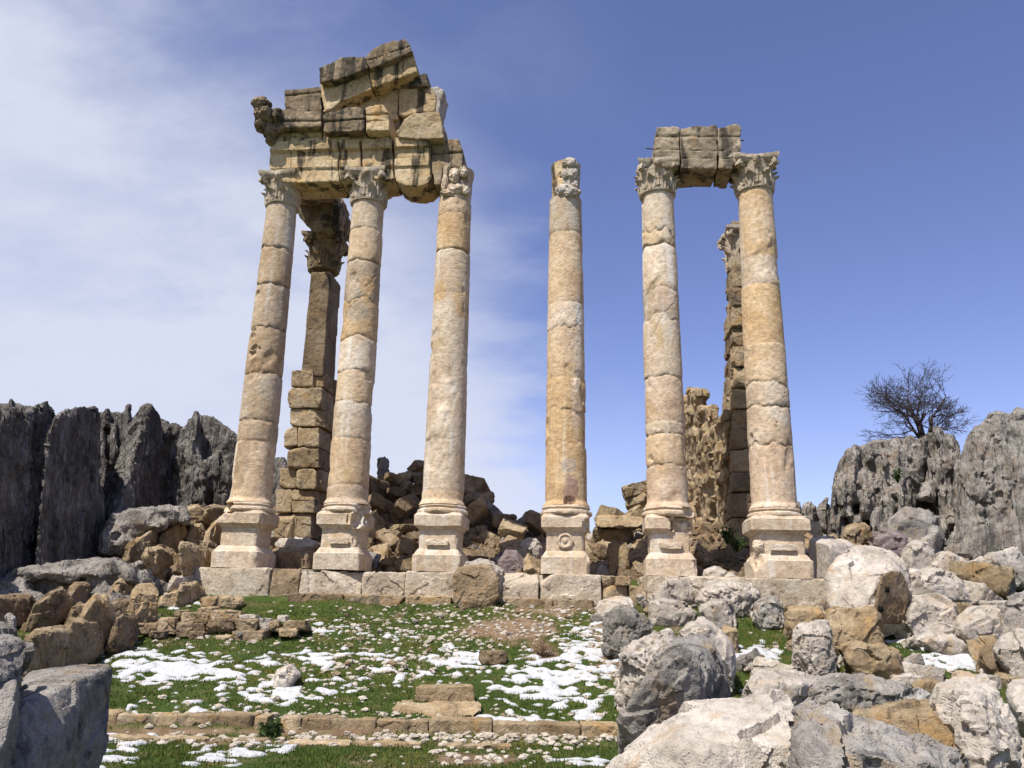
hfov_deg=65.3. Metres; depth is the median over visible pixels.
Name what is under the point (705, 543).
rubble stone
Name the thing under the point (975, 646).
boulder
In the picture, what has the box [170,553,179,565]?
block
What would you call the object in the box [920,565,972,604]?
boulder
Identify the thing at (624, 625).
boulder
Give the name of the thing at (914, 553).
boulder
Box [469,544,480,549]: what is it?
rubble stone
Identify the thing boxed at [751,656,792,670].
boulder
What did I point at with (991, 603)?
boulder
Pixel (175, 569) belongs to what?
block
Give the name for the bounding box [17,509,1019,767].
ground
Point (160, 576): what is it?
block
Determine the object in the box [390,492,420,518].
rubble stone
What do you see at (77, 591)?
block
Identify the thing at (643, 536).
rubble stone
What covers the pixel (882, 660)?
boulder
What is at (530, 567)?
rubble stone
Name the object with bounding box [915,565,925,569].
boulder
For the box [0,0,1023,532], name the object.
sky
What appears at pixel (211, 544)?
block
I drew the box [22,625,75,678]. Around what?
block
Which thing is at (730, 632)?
boulder
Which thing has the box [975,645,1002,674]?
boulder
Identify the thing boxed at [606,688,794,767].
boulder
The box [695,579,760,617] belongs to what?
boulder
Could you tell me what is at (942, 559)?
boulder
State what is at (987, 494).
crag
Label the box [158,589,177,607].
block
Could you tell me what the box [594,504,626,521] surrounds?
rubble stone
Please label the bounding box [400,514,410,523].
rubble stone
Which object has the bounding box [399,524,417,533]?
rubble stone
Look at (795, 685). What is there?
boulder
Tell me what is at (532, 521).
rubble stone
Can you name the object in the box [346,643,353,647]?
loose stone
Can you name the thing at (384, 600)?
foot step
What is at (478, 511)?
rubble stone
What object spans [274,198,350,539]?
stone pier
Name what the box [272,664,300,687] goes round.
boulder
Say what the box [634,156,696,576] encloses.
column
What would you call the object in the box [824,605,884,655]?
boulder
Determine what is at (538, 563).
rubble stone
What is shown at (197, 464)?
crag
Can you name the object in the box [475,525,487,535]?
rubble stone
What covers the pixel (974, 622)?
boulder
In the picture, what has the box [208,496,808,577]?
rubble
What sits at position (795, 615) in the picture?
block
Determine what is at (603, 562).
rubble stone
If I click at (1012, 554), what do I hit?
boulder
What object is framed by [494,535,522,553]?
rubble stone
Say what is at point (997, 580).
boulder
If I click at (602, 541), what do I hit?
rubble stone
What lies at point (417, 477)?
rubble stone
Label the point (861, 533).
block
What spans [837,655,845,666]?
loose stone
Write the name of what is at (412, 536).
rubble stone
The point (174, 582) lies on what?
block
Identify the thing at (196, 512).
block
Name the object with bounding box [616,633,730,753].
boulder
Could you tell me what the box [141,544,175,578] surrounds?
block
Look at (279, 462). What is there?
crag
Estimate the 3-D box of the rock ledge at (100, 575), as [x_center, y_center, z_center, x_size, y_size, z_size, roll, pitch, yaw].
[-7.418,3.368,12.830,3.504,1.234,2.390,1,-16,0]
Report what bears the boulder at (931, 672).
on the ground at (247, 731)
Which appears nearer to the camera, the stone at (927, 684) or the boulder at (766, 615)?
the stone at (927, 684)
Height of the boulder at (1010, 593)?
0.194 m
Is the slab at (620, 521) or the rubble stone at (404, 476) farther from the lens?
the rubble stone at (404, 476)
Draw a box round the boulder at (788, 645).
[785,639,792,650]
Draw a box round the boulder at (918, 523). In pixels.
[885,506,946,553]
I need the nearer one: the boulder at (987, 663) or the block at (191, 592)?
the boulder at (987, 663)
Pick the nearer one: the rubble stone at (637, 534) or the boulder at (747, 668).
the boulder at (747, 668)
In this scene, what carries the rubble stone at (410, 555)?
on the ground at (247, 731)
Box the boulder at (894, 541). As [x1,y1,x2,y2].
[868,528,907,555]
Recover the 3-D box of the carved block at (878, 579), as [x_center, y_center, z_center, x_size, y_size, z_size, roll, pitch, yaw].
[4.950,2.900,11.158,1.172,1.333,2.125,-6,-17,24]
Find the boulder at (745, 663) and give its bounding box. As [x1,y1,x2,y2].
[741,659,749,667]
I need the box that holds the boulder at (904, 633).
[892,625,911,638]
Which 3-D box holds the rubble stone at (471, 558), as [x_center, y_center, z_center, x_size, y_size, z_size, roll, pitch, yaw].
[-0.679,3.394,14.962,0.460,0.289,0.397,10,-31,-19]
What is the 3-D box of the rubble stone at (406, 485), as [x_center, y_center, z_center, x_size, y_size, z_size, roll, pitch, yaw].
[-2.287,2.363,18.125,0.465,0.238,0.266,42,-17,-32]
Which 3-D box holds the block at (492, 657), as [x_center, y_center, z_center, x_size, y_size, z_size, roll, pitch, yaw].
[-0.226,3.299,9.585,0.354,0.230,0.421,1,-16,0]
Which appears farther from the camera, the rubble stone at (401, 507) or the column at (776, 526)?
the rubble stone at (401, 507)
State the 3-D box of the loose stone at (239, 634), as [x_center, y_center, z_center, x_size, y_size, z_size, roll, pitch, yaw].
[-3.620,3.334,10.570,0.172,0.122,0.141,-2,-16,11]
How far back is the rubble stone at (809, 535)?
16.09 m
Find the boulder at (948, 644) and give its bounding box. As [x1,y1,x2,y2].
[922,634,968,654]
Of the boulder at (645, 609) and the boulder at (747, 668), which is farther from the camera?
the boulder at (645, 609)
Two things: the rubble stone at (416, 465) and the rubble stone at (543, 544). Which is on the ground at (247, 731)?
the rubble stone at (543, 544)
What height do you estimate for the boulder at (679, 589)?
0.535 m
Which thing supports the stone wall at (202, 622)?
on the ground at (247, 731)
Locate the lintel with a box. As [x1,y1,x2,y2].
[646,124,743,188]
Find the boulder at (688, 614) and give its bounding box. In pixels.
[674,607,697,626]
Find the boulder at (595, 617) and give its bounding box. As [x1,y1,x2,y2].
[590,614,602,621]
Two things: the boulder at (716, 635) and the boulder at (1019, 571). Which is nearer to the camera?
the boulder at (716, 635)
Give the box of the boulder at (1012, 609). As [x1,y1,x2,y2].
[1000,591,1023,632]
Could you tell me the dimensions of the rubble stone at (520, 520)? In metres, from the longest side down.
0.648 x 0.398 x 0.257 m
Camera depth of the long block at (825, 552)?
13.56 m
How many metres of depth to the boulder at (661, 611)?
11.41 m
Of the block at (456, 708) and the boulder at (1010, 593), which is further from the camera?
the boulder at (1010, 593)
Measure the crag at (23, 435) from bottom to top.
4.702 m
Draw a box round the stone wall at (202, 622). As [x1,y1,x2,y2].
[137,606,311,640]
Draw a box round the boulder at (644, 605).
[641,603,648,611]
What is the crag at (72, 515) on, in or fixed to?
on the ground at (247, 731)
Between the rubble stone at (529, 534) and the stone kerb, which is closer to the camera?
the stone kerb
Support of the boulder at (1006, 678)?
on the ground at (247, 731)
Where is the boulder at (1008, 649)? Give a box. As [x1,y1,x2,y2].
[992,627,1023,676]
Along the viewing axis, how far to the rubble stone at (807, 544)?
15.78 m
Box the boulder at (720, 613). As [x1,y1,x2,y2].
[698,598,736,628]
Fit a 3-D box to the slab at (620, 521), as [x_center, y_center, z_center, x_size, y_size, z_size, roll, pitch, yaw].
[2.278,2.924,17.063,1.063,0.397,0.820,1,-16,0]
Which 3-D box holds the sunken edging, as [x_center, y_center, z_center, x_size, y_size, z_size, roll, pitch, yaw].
[-1.870,3.238,7.058,3.724,0.206,0.148,1,-16,0]
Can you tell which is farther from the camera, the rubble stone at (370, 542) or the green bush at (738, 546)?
the rubble stone at (370, 542)
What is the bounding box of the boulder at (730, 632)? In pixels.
[721,624,738,652]
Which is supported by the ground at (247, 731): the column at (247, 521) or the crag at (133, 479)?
the crag at (133, 479)
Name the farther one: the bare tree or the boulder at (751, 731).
the bare tree
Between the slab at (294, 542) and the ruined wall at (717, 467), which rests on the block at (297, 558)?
the slab at (294, 542)
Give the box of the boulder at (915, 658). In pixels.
[903,653,924,664]
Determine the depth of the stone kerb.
7.42 m
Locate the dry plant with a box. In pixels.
[527,634,555,656]
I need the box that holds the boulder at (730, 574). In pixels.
[724,571,737,576]
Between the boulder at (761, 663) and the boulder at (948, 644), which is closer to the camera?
the boulder at (761, 663)
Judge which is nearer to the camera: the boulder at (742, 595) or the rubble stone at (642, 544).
the boulder at (742, 595)
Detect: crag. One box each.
[0,399,169,486]
[0,401,55,578]
[34,406,104,564]
[103,403,167,533]
[159,411,236,506]
[272,457,286,505]
[827,426,960,550]
[943,413,1023,561]
[984,407,1023,420]
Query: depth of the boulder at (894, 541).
15.91 m
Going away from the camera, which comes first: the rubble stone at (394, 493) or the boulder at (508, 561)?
the boulder at (508, 561)
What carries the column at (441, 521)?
on the stylobate
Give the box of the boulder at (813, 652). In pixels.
[792,619,837,675]
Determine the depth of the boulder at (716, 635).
8.30 m
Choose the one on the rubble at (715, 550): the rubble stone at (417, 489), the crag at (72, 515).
the rubble stone at (417, 489)
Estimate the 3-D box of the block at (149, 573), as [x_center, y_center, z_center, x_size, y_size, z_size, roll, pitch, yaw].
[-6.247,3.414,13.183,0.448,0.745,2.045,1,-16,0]
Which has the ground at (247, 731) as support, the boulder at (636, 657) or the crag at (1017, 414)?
the boulder at (636, 657)
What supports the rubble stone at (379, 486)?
on the rubble at (715, 550)
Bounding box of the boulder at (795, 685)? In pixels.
[741,668,816,706]
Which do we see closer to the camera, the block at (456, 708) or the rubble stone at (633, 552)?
the block at (456, 708)
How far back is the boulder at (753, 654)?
9.10 m
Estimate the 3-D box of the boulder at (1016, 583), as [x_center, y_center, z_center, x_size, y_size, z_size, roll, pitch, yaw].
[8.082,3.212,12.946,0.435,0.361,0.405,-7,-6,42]
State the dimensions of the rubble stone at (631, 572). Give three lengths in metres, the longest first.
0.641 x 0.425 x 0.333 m
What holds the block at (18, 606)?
on the ground at (247, 731)
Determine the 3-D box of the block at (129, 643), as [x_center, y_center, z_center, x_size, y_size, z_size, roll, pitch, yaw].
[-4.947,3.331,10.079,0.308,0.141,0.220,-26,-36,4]
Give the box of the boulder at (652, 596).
[650,593,655,600]
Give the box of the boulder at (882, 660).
[838,640,903,679]
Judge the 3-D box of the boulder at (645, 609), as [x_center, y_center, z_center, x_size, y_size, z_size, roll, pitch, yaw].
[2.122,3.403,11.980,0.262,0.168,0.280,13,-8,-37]
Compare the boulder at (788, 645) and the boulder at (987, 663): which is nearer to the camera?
the boulder at (987, 663)
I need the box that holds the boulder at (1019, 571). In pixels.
[1001,561,1023,590]
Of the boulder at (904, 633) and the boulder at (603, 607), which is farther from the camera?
the boulder at (603, 607)
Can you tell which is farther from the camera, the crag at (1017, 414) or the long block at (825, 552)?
the crag at (1017, 414)
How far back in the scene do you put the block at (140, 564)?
13.76 m
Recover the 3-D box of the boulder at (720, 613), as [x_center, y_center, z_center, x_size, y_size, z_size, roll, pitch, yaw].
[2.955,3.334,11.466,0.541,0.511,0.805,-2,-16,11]
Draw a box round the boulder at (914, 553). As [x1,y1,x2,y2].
[899,539,935,568]
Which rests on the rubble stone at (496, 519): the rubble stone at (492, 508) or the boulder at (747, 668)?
the rubble stone at (492, 508)
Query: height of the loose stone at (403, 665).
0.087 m
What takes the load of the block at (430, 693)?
on the block at (456, 708)
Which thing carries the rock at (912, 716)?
on the ground at (247, 731)
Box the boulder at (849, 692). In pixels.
[803,672,930,711]
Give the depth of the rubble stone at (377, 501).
17.18 m
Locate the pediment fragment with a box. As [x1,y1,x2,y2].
[251,39,466,203]
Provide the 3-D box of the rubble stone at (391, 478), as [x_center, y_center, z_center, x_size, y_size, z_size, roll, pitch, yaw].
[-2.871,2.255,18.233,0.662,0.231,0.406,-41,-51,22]
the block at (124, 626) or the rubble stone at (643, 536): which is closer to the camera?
the block at (124, 626)
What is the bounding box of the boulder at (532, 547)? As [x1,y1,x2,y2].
[518,537,543,559]
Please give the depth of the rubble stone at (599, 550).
15.87 m
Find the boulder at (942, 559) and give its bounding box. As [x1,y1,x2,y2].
[930,550,966,569]
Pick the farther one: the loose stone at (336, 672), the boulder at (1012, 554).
the boulder at (1012, 554)
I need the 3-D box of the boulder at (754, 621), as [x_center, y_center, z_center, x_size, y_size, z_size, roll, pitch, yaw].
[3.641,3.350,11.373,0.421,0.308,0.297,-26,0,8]
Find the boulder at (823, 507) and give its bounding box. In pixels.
[815,497,829,534]
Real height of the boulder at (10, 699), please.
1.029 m
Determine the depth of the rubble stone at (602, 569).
14.32 m
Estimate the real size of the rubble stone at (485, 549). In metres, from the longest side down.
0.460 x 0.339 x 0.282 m
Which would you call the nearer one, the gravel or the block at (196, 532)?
the gravel
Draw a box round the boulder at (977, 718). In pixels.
[928,668,1023,767]
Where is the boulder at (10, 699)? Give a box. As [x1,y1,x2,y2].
[0,671,22,767]
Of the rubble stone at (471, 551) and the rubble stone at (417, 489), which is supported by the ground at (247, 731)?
the rubble stone at (471, 551)
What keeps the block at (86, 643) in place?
on the block at (51, 645)
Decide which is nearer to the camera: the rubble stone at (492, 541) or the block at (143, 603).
the block at (143, 603)
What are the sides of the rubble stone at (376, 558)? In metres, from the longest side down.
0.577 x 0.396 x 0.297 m
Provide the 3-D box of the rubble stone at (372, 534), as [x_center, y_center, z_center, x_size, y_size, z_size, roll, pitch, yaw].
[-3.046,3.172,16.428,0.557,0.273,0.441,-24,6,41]
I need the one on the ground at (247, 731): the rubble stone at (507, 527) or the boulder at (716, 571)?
the boulder at (716, 571)
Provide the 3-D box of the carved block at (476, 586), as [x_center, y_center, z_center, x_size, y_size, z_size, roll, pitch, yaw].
[-0.562,3.228,12.676,0.763,0.755,0.467,1,-16,0]
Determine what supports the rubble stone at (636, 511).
on the rubble stone at (611, 534)
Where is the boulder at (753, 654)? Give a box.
[735,648,760,672]
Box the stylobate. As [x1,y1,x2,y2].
[194,567,824,609]
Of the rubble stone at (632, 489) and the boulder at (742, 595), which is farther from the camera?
the rubble stone at (632, 489)
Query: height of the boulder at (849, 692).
0.618 m
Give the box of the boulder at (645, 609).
[643,604,648,614]
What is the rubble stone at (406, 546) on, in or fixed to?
on the ground at (247, 731)
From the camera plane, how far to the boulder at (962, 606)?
11.23 m
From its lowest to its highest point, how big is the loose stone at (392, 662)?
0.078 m
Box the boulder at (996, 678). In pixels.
[987,674,1001,688]
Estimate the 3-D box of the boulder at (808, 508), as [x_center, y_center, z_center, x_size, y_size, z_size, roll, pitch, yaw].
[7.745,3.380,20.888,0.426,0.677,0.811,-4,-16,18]
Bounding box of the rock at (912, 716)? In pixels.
[852,698,957,747]
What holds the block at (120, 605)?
on the ground at (247, 731)
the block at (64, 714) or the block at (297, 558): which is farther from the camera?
the block at (297, 558)
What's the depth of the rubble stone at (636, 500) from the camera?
18.00 m
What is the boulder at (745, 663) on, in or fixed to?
on the ground at (247, 731)
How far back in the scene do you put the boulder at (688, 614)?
11.38 m
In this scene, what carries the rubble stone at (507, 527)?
on the rubble stone
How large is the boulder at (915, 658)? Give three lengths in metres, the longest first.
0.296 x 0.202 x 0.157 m
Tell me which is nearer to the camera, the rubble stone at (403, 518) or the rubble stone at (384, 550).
the rubble stone at (384, 550)
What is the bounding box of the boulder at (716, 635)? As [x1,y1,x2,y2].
[678,616,735,692]
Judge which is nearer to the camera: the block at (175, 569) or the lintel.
the block at (175, 569)
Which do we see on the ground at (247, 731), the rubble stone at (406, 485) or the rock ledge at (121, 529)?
the rock ledge at (121, 529)
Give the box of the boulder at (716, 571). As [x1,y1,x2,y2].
[702,566,726,576]
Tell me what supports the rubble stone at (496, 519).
on the rubble stone at (520, 520)
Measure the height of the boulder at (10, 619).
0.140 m
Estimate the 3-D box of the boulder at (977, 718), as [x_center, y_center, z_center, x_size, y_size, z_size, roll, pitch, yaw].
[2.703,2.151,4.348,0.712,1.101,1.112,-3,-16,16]
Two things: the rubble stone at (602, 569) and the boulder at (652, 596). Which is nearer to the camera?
the boulder at (652, 596)
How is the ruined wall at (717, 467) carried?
on the ground at (247, 731)
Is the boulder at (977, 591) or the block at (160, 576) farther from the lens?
the block at (160, 576)
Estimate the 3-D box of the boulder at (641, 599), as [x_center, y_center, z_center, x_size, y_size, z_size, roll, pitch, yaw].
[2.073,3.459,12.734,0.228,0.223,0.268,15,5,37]
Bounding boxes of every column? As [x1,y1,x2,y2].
[210,168,301,568]
[312,165,391,571]
[412,165,473,571]
[540,157,591,574]
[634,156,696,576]
[729,151,814,578]
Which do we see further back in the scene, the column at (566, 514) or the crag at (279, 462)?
the crag at (279, 462)
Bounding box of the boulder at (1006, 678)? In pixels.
[994,670,1023,686]
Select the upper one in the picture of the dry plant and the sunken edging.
the dry plant
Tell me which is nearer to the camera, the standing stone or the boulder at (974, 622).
the boulder at (974, 622)
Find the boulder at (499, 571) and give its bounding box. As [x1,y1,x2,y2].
[464,558,503,592]
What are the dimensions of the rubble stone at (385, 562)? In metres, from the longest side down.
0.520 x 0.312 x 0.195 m
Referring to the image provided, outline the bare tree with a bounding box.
[853,358,983,441]
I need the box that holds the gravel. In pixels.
[26,594,954,766]
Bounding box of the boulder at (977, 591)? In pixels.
[963,580,1002,605]
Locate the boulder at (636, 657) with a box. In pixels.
[614,628,675,713]
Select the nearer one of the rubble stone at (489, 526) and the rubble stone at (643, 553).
the rubble stone at (643, 553)
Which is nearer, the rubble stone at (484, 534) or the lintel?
the lintel
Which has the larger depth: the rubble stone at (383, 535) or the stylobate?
the rubble stone at (383, 535)
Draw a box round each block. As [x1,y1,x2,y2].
[0,593,36,628]
[11,664,112,767]
[20,586,75,631]
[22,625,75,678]
[64,602,84,624]
[64,617,104,664]
[67,581,91,605]
[80,593,115,648]
[104,613,138,654]
[108,578,132,596]
[112,598,129,616]
[122,529,159,562]
[123,638,134,650]
[126,583,158,623]
[134,560,145,569]
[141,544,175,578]
[142,569,154,581]
[154,570,165,581]
[154,578,168,595]
[158,524,187,553]
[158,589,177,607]
[164,573,194,593]
[167,563,181,579]
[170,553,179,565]
[175,581,204,606]
[178,541,214,575]
[184,523,205,543]
[186,504,208,530]
[200,541,219,548]
[202,504,227,526]
[203,520,221,543]
[272,547,315,569]
[392,699,481,716]
[415,683,474,702]
[452,564,499,608]
[478,649,507,665]
[606,540,629,575]
[783,605,824,640]
[809,536,853,577]
[811,521,822,536]
[822,545,912,636]
[841,522,872,545]
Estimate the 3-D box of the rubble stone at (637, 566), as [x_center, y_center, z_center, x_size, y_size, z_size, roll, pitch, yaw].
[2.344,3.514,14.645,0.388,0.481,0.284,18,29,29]
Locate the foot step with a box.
[287,593,594,609]
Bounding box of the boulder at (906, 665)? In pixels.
[902,661,911,672]
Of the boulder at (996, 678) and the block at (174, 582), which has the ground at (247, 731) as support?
the boulder at (996, 678)
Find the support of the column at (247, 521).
on the stylobate
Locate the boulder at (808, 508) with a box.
[802,501,815,520]
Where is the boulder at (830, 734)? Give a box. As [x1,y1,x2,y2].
[788,700,971,767]
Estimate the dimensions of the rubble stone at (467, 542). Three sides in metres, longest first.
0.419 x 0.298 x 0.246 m
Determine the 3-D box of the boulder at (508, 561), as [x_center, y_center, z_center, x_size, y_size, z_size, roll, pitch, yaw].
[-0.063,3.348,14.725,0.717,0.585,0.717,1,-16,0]
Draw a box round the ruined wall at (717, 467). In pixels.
[683,221,750,547]
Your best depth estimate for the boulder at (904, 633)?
10.51 m
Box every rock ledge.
[0,557,155,601]
[97,504,190,558]
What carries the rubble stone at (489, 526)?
on the rubble at (715, 550)
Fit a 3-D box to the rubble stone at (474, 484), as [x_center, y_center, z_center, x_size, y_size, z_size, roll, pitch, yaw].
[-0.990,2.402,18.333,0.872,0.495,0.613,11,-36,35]
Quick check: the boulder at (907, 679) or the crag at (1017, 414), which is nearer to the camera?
the boulder at (907, 679)
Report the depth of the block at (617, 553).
14.33 m
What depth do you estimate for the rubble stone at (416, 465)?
18.72 m
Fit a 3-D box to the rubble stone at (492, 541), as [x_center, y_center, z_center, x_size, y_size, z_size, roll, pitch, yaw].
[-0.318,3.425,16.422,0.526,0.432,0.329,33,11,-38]
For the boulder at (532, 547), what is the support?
on the ground at (247, 731)
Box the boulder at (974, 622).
[955,605,1003,643]
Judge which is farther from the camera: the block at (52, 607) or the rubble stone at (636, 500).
the rubble stone at (636, 500)
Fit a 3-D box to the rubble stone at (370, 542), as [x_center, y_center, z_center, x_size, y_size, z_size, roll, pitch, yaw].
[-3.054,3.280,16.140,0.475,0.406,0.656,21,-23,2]
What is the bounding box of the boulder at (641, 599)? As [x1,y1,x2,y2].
[635,594,648,605]
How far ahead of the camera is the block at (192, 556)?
13.67 m
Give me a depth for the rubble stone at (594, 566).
14.52 m
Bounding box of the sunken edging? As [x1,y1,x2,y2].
[109,733,510,749]
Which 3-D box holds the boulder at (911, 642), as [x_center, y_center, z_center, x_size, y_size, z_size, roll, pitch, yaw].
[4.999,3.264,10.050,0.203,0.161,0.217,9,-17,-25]
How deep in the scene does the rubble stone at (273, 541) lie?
16.47 m
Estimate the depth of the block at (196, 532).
16.37 m
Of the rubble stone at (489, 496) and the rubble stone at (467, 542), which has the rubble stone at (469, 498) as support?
the rubble stone at (489, 496)
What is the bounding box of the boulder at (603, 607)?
[595,596,635,617]
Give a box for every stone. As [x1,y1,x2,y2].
[234,631,242,636]
[270,530,277,545]
[331,670,340,675]
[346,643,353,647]
[367,537,373,549]
[368,475,390,496]
[368,492,392,512]
[368,527,376,539]
[368,543,391,561]
[369,551,380,567]
[372,512,385,528]
[374,528,399,549]
[377,456,389,477]
[378,472,398,486]
[380,556,396,568]
[387,486,405,499]
[388,524,399,530]
[388,660,397,665]
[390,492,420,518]
[394,471,411,486]
[394,558,411,572]
[396,537,418,556]
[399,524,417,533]
[400,481,413,492]
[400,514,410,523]
[401,662,406,668]
[404,548,417,559]
[405,532,418,540]
[406,471,422,483]
[407,460,423,471]
[411,481,422,499]
[463,491,484,506]
[463,539,479,547]
[463,547,484,555]
[464,474,490,495]
[466,496,488,527]
[466,555,488,560]
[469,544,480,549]
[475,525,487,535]
[478,491,494,503]
[479,528,500,539]
[480,547,494,552]
[483,536,500,548]
[484,497,502,522]
[486,523,495,530]
[491,513,516,527]
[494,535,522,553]
[498,518,527,539]
[516,511,534,525]
[520,542,545,552]
[522,510,545,537]
[523,553,541,574]
[525,531,534,537]
[535,560,540,569]
[536,534,544,541]
[588,543,607,558]
[590,561,599,572]
[592,526,632,544]
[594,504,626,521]
[595,564,612,575]
[596,559,607,566]
[598,539,610,545]
[615,566,636,579]
[621,480,646,498]
[624,493,646,509]
[626,505,643,531]
[629,547,647,560]
[629,548,641,557]
[630,539,647,549]
[630,561,643,576]
[633,531,642,538]
[634,534,647,539]
[690,538,709,549]
[691,542,712,568]
[804,531,819,541]
[805,536,816,550]
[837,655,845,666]
[912,678,938,692]
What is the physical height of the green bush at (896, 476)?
0.389 m
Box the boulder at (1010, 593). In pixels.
[1003,588,1016,599]
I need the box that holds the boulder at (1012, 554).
[967,546,1023,565]
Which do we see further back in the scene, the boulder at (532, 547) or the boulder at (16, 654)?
the boulder at (532, 547)
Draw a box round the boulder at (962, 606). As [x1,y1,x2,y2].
[955,602,975,612]
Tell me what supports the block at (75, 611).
on the ground at (247, 731)
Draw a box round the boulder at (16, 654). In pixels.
[0,621,34,681]
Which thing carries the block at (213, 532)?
on the ground at (247, 731)
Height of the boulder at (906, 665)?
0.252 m
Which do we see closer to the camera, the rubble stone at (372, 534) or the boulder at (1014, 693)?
the boulder at (1014, 693)
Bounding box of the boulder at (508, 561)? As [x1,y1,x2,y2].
[493,549,524,572]
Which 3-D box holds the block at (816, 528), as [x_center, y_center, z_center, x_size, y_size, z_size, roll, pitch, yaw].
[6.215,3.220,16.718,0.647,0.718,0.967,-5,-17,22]
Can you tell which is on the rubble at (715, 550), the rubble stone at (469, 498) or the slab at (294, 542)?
the rubble stone at (469, 498)
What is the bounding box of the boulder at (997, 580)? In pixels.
[949,561,1014,596]
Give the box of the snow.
[100,602,976,767]
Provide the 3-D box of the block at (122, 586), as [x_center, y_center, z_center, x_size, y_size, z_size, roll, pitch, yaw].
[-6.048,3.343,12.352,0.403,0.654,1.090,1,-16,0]
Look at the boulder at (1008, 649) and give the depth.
8.72 m
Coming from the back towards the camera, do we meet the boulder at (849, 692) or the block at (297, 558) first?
the block at (297, 558)
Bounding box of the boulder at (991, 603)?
[978,600,1006,605]
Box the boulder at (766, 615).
[752,596,784,629]
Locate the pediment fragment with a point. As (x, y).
(386, 104)
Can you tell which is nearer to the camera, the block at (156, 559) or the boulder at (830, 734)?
the boulder at (830, 734)
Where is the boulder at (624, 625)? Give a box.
[600,605,653,657]
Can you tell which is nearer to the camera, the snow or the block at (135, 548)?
the snow
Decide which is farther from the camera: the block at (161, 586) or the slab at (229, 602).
the block at (161, 586)
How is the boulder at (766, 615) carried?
on the ground at (247, 731)
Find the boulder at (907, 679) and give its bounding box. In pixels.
[890,673,924,686]
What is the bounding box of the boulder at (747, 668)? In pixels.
[743,662,752,671]
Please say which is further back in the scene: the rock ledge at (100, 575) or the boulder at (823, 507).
the boulder at (823, 507)
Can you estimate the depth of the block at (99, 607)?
10.01 m
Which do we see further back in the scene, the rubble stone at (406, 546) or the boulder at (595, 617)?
the rubble stone at (406, 546)
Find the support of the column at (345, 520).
on the stylobate
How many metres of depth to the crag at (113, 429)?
23.35 m
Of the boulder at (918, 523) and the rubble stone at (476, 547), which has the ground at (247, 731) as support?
the boulder at (918, 523)
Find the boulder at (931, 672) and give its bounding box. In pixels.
[908,664,944,681]
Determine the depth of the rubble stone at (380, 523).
16.90 m
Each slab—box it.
[199,595,243,608]
[274,536,318,548]
[595,514,643,528]
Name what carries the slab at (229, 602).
on the ground at (247, 731)
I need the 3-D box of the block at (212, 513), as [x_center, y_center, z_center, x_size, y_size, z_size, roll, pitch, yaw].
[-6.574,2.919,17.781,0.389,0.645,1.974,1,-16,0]
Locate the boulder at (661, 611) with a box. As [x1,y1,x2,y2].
[648,598,685,626]
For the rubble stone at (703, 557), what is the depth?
15.12 m
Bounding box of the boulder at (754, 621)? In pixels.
[750,611,782,627]
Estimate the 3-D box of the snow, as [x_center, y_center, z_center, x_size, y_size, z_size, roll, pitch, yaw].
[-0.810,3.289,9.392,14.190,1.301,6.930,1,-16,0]
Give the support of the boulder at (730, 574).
on the ground at (247, 731)
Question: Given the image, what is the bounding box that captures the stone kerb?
[107,709,618,738]
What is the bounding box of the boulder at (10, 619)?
[4,613,16,630]
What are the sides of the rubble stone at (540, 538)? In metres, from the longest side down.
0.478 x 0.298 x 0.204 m
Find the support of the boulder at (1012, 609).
on the ground at (247, 731)
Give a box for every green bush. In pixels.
[714,524,738,543]
[723,531,748,551]
[891,467,902,482]
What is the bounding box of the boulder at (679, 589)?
[654,577,694,606]
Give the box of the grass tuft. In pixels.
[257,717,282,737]
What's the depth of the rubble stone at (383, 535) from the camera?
16.21 m
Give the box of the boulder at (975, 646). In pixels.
[966,635,996,661]
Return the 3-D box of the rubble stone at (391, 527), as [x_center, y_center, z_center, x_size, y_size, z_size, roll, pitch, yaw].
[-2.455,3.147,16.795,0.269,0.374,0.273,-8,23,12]
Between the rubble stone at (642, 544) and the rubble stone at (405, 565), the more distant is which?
the rubble stone at (642, 544)
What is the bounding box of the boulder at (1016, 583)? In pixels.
[1012,579,1020,589]
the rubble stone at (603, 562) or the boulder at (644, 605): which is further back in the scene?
the rubble stone at (603, 562)
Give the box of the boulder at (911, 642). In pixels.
[901,637,920,648]
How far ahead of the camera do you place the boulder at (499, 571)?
13.05 m
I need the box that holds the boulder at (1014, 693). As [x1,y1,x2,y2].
[1005,678,1023,737]
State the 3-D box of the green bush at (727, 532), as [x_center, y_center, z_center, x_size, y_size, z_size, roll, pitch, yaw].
[4.196,2.912,15.539,0.428,0.396,0.348,-11,-20,38]
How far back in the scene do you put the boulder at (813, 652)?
8.67 m
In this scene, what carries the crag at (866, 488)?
on the ground at (247, 731)
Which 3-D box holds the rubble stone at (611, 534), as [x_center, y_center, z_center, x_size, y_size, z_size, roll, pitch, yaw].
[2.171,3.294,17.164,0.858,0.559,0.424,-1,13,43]

